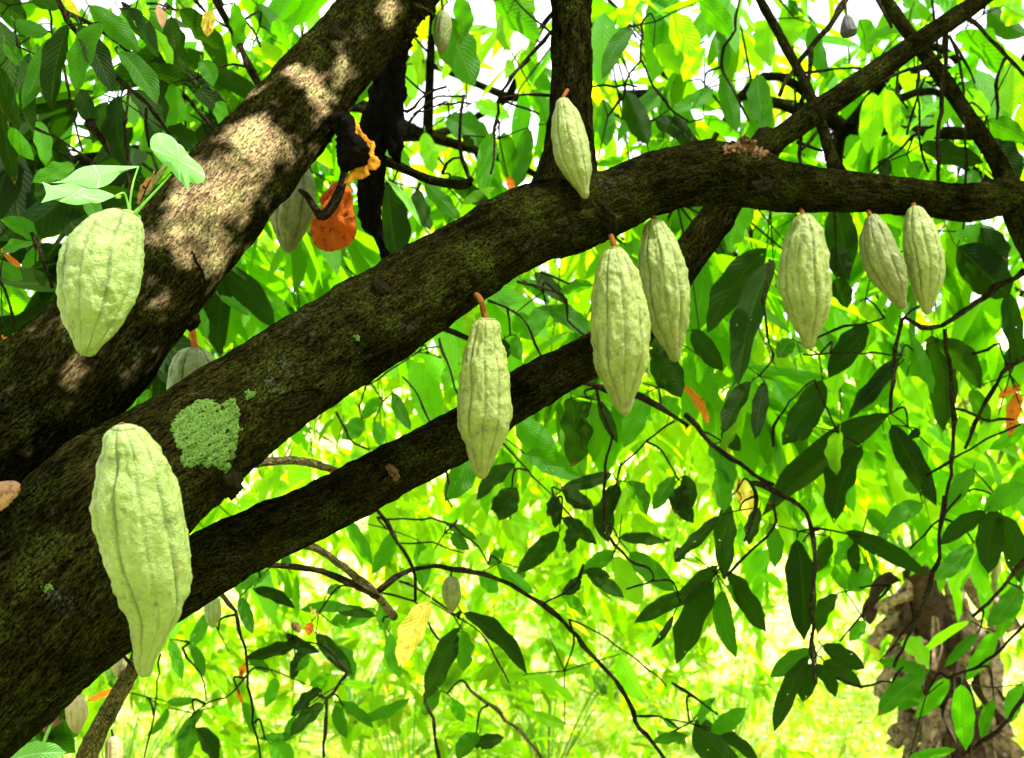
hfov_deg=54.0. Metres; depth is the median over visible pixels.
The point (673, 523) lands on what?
cacao tree
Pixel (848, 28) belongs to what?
cacao pod
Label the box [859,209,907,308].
cacao pod
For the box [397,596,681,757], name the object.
leafy bush
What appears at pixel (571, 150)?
cacao pod
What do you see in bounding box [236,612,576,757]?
leafy bush
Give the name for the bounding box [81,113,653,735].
cacao tree
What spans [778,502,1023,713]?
leafy bush
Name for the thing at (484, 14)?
sky
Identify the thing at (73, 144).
cacao tree
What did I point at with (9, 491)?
dead leaf
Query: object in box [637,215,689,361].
cacao pod
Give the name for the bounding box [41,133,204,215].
climbing vine
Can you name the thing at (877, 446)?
cacao tree
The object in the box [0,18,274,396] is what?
cacao tree
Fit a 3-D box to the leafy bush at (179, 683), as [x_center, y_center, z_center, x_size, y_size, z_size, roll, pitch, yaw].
[-4.773,2.679,12.208,3.316,2.689,3.399,0,-10,0]
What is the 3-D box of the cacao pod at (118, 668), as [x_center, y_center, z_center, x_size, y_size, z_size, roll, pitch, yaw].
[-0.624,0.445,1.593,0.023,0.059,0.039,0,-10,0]
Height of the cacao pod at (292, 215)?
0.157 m
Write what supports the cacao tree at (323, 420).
on the ground at (782, 614)
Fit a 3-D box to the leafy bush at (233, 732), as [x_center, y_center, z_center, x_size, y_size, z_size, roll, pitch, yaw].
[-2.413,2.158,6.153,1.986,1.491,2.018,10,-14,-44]
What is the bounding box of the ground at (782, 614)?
[60,340,1023,757]
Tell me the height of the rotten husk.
0.098 m
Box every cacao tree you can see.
[0,0,354,638]
[0,0,1023,757]
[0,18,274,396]
[27,197,532,666]
[42,122,257,503]
[73,0,740,515]
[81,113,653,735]
[179,0,993,571]
[362,120,820,632]
[405,83,1023,682]
[523,0,1023,518]
[666,153,1023,548]
[701,0,1023,641]
[762,140,1023,726]
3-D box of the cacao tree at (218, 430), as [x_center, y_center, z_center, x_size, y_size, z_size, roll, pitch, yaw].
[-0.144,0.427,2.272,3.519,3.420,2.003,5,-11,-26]
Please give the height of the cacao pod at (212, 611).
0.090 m
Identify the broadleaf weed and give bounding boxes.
[11,692,81,757]
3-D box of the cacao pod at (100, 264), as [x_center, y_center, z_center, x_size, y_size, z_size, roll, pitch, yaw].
[-0.438,-0.111,1.067,0.083,0.189,0.142,5,-11,-24]
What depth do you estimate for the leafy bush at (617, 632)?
11.37 m
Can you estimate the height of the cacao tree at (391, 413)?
7.464 m
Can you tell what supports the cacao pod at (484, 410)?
hanging from the cacao tree at (218, 430)
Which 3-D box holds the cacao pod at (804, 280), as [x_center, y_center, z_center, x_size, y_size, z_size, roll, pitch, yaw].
[0.525,-0.188,1.801,0.093,0.268,0.098,0,-10,0]
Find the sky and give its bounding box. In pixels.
[0,0,1023,354]
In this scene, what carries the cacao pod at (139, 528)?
hanging from the cacao tree at (218, 430)
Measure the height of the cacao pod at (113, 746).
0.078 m
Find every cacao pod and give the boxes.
[56,208,144,356]
[65,695,87,733]
[89,422,192,677]
[105,729,122,757]
[112,655,127,677]
[166,329,213,389]
[204,598,221,627]
[270,169,315,252]
[433,0,451,54]
[442,572,460,612]
[457,292,512,478]
[551,88,591,198]
[590,233,650,415]
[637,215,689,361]
[777,208,831,349]
[840,0,857,37]
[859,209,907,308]
[902,202,945,314]
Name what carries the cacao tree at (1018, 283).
on the ground at (782, 614)
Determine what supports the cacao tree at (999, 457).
on the ground at (782, 614)
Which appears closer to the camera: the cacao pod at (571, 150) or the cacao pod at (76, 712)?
the cacao pod at (571, 150)
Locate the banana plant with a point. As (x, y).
(899, 608)
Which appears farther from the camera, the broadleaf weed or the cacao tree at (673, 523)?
the cacao tree at (673, 523)
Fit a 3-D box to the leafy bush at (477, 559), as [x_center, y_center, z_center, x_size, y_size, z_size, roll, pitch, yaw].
[-0.609,2.856,16.804,4.836,3.178,4.719,0,-10,0]
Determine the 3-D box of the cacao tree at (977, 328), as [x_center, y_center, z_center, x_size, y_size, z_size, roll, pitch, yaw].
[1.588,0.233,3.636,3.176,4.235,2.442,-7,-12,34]
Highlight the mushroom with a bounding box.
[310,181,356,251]
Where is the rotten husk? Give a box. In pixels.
[327,111,379,183]
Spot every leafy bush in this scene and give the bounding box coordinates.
[61,618,292,757]
[81,520,245,702]
[205,517,499,743]
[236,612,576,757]
[335,476,615,636]
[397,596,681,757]
[470,509,752,709]
[621,572,838,757]
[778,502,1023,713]
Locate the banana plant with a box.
[789,330,1023,757]
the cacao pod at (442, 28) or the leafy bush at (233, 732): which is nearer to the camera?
the cacao pod at (442, 28)
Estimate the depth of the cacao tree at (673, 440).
5.16 m
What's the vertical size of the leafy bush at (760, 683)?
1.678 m
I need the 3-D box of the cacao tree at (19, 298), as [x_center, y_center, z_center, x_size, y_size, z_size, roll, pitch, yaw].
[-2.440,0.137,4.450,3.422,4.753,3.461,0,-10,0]
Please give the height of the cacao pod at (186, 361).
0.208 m
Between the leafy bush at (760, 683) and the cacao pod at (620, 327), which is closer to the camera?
the cacao pod at (620, 327)
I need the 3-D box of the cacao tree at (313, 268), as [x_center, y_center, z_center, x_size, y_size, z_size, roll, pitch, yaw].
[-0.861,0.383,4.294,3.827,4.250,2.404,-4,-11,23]
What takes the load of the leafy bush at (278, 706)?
on the ground at (782, 614)
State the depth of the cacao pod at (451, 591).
1.85 m
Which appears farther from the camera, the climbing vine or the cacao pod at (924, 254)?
the cacao pod at (924, 254)

